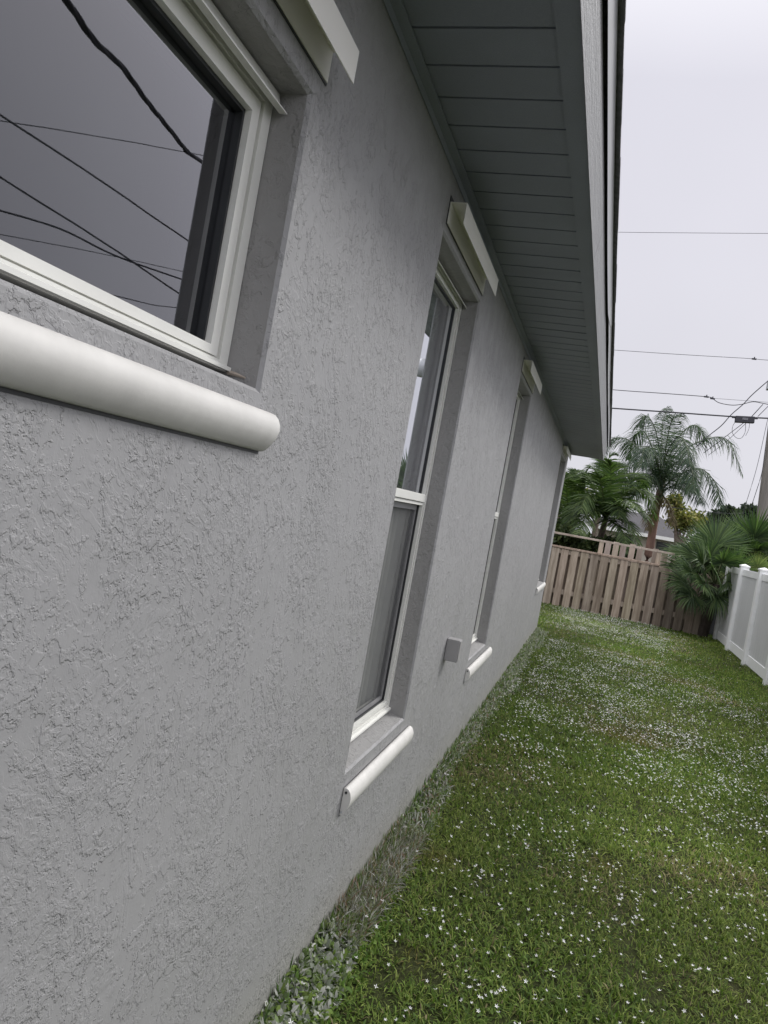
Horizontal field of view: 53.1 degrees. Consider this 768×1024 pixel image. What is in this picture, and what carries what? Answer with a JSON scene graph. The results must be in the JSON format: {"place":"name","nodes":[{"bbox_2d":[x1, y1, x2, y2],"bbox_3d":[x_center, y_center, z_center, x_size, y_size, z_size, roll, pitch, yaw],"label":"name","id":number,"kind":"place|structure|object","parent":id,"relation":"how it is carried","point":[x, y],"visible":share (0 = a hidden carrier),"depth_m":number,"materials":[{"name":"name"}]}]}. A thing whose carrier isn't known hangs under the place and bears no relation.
{"place":"outdoors","nodes":[
{"label":"outdoors","id":0,"kind":"place"},
{"bbox_2d":[264,602,767,1023],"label":"ground","id":1,"kind":"structure","parent":0,"point":[439,979],"depth_m":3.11,"materials":[{"name":"green plant"}]},
{"bbox_2d":[0,0,625,1023],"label":"house","id":2,"kind":"structure","parent":1,"relation":"on","point":[306,344],"depth_m":1.48,"materials":[{"name":"grey paint"}]},
{"bbox_2d":[0,0,286,378],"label":"window","id":3,"kind":"structure","parent":2,"relation":"in","point":[134,133],"depth_m":1.25,"materials":[{"name":"white metal"}]},
{"bbox_2d":[350,260,466,741],"bbox_3d":[-0.011,-0.050,2.792,0.212,1.887,0.940,11,1,16],"label":"window","id":4,"kind":"structure","parent":2,"relation":"in","point":[445,308],"depth_m":2.95,"materials":[{"name":"white metal"}]},
{"bbox_2d":[471,390,523,643],"bbox_3d":[0.674,0.021,4.979,0.090,1.712,0.702,11,1,16],"label":"window","id":5,"kind":"structure","parent":2,"relation":"in","point":[474,638],"depth_m":5.28,"materials":[{"name":"white metal"}]},
{"bbox_2d":[244,626,549,1023],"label":"wall foot weeds","id":6,"kind":"object","parent":1,"relation":"on","point":[339,923],"depth_m":2.65,"materials":[{"name":"green plant"}]},
{"bbox_2d":[289,602,767,1023],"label":"lawn blossoms","id":7,"kind":"object","parent":1,"relation":"on","point":[634,732],"visible":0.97,"depth_m":6.00,"materials":[{"name":"white plant"}]},
{"bbox_2d":[552,523,594,551],"bbox_3d":[3.838,1.044,16.465,1.326,1.625,0.848,10,1,-14],"label":"shrub","id":8,"kind":"object","parent":1,"relation":"on","point":[571,542],"visible":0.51,"depth_m":16.27,"materials":[{"name":"green plant"}]},
{"bbox_2d":[556,467,594,528],"bbox_3d":[4.035,0.361,18.001,1.622,2.990,2.280,10,1,-12],"label":"palm tree","id":9,"kind":"object","parent":1,"relation":"on","point":[567,490],"visible":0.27,"depth_m":17.70,"materials":[{"name":"green plant"}]},
{"bbox_2d":[581,451,633,537],"bbox_3d":[7.356,0.107,25.846,2.225,4.388,2.347,11,1,32],"label":"palm tree","id":10,"kind":"object","parent":1,"relation":"on","point":[590,467],"visible":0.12,"depth_m":25.97,"materials":[{"name":"green plant"}]},
{"bbox_2d":[558,458,659,555],"bbox_3d":[4.842,0.417,16.804,2.213,3.203,2.493,11,1,16],"label":"palm tree","id":11,"kind":"object","parent":1,"relation":"on","point":[608,497],"visible":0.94,"depth_m":16.51,"materials":[{"name":"green plant"}]},
{"bbox_2d":[589,534,636,558],"bbox_3d":[4.820,1.243,16.611,1.337,1.581,0.976,11,1,16],"label":"shrub","id":12,"kind":"object","parent":1,"relation":"on","point":[595,546],"visible":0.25,"depth_m":16.46,"materials":[{"name":"green plant"}]},
{"bbox_2d":[542,532,710,634],"bbox_3d":[3.383,1.151,14.671,5.226,1.492,0.195,11,1,16],"label":"wooden fence","id":13,"kind":"object","parent":1,"relation":"on","point":[616,587],"visible":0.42,"depth_m":14.34,"materials":[{"name":"brown wood"}]},
{"bbox_2d":[603,542,676,566],"bbox_3d":[4.967,1.370,15.216,1.400,1.429,0.060,11,1,16],"label":"wooden fence","id":14,"kind":"object","parent":1,"relation":"on","point":[623,551],"visible":0.26,"depth_m":15.22,"materials":[{"name":"brown wood"}]},
{"bbox_2d":[591,406,742,561],"bbox_3d":[7.536,-0.311,20.636,3.697,5.516,4.019,10,1,-7],"label":"palm tree","id":15,"kind":"object","parent":1,"relation":"on","point":[662,475],"visible":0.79,"depth_m":20.29,"materials":[{"name":"green plant"}]},
{"bbox_2d":[662,493,707,558],"bbox_3d":[10.776,1.071,28.154,1.815,3.634,1.641,11,1,28],"label":"tree","id":16,"kind":"object","parent":1,"relation":"on","point":[686,520],"visible":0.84,"depth_m":28.03,"materials":[{"name":"green plant"}]},
{"bbox_2d":[658,513,756,637],"bbox_3d":[5.718,1.070,13.709,1.677,2.336,2.268,11,1,16],"label":"fan palm","id":17,"kind":"object","parent":1,"relation":"on","point":[715,544],"visible":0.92,"depth_m":13.58,"materials":[{"name":"green plant"}]},
{"bbox_2d":[709,609,716,634],"bbox_3d":[6.087,2.002,14.560,0.500,0.570,0.490,11,1,16],"label":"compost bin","id":18,"kind":"object","parent":1,"relation":"on","point":[712,626],"visible":0.01,"depth_m":14.31,"materials":[{"name":"black plastic"}]},
{"bbox_2d":[694,552,751,592],"bbox_3d":[6.327,1.386,14.765,1.340,1.906,1.122,10,1,-22],"label":"shrub","id":19,"kind":"object","parent":1,"relation":"on","point":[717,567],"depth_m":14.49,"materials":[{"name":"green plant"}]},
{"bbox_2d":[703,503,744,525],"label":"tree","id":20,"kind":"object","parent":1,"relation":"on","point":[732,509],"visible":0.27,"depth_m":50.45,"materials":[{"name":"green plant"}]},
{"bbox_2d":[712,564,767,684],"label":"vinyl fence","id":21,"kind":"object","parent":1,"relation":"on","point":[740,632],"visible":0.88,"depth_m":11.45,"materials":[{"name":"white plastic"}]},
{"bbox_2d":[718,552,767,584],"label":"shrub","id":22,"kind":"object","parent":1,"relation":"on","point":[761,562],"visible":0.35,"depth_m":13.86,"materials":[{"name":"green plant"}]},
{"bbox_2d":[719,506,767,561],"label":"fan palm","id":23,"kind":"object","parent":1,"relation":"on","point":[756,528],"visible":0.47,"depth_m":14.71,"materials":[{"name":"green plant"}]},
{"bbox_2d":[736,502,757,518],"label":"tree","id":24,"kind":"object","parent":1,"relation":"on","point":[743,506],"visible":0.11,"depth_m":52.76,"materials":[{"name":"green plant"}]},
{"bbox_2d":[757,382,767,521],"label":"utility pole","id":25,"kind":"object","parent":1,"relation":"on","point":[763,498],"visible":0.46,"depth_m":17.25,"materials":[{"name":"grey wood"}]},
{"bbox_2d":[612,408,767,418],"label":"cable","id":26,"kind":"object","parent":25,"relation":"attached to","point":[681,412],"visible":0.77,"depth_m":17.88,"materials":[{"name":"black rubber"}]},
{"bbox_2d":[732,416,757,423],"bbox_3d":[8.182,-2.097,17.454,0.541,0.178,0.148,11,1,16],"label":"splice case","id":27,"kind":"object","parent":26,"relation":"hanging from","point":[745,419],"visible":1,"depth_m":17.39,"materials":[{"name":"black plastic"}]},
{"bbox_2d":[704,423,742,452],"bbox_3d":[7.825,-1.711,17.703,0.752,0.846,0.016,11,1,16],"label":"cable","id":28,"kind":"object","parent":27,"relation":"attached to","point":[723,438],"visible":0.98,"depth_m":17.70,"materials":[{"name":"black rubber"}]},
{"bbox_2d":[613,389,767,405],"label":"cable","id":29,"kind":"object","parent":25,"relation":"attached to","point":[687,395],"visible":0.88,"depth_m":18.35,"materials":[{"name":"black rubber"}]},
{"bbox_2d":[696,381,767,446],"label":"cable","id":30,"kind":"object","parent":25,"relation":"attached to","point":[732,413],"visible":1,"depth_m":17.56,"materials":[{"name":"black rubber"}]},
{"bbox_2d":[742,419,767,515],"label":"cable","id":31,"kind":"object","parent":25,"relation":"attached to","point":[757,464],"visible":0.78,"depth_m":17.03,"materials":[{"name":"black rubber"}]},
{"bbox_2d":[751,447,765,506],"bbox_3d":[8.203,-0.753,16.835,0.099,1.367,0.014,11,1,16],"label":"cable","id":32,"kind":"object","parent":25,"relation":"attached to","point":[760,477],"visible":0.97,"depth_m":16.82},
{"bbox_2d":[582,512,689,562],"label":"house","id":33,"kind":"structure","parent":0,"point":[665,536],"depth_m":34.19,"materials":[{"name":"white paint"}]},
{"bbox_2d":[656,541,669,551],"bbox_3d":[12.270,1.573,33.889,0.550,0.470,0.025,11,1,16],"label":"window","id":34,"kind":"structure","parent":33,"relation":"in","point":[659,544],"depth_m":33.89,"materials":[{"name":"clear glass"}]},
{"bbox_2d":[566,0,767,537],"label":"sky","id":35,"kind":"structure","parent":0,"point":[694,156],"materials":[{"name":"white"}]},
{"bbox_2d":[617,350,762,359],"bbox_3d":[6.534,-3.974,19.081,8.261,0.452,0.012,11,1,16],"label":"cable","id":36,"kind":"object","parent":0,"point":[693,355],"visible":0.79,"depth_m":18.84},
{"bbox_2d":[628,232,767,233],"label":"cable","id":37,"kind":"object","parent":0,"point":[668,232],"visible":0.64,"depth_m":20.05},
{"bbox_2d":[672,507,732,513],"bbox_3d":[9.820,-0.066,24.257,2.398,0.182,0.016,11,1,16],"label":"cable","id":38,"kind":"object","parent":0,"point":[704,511],"visible":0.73,"depth_m":24.17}
]}

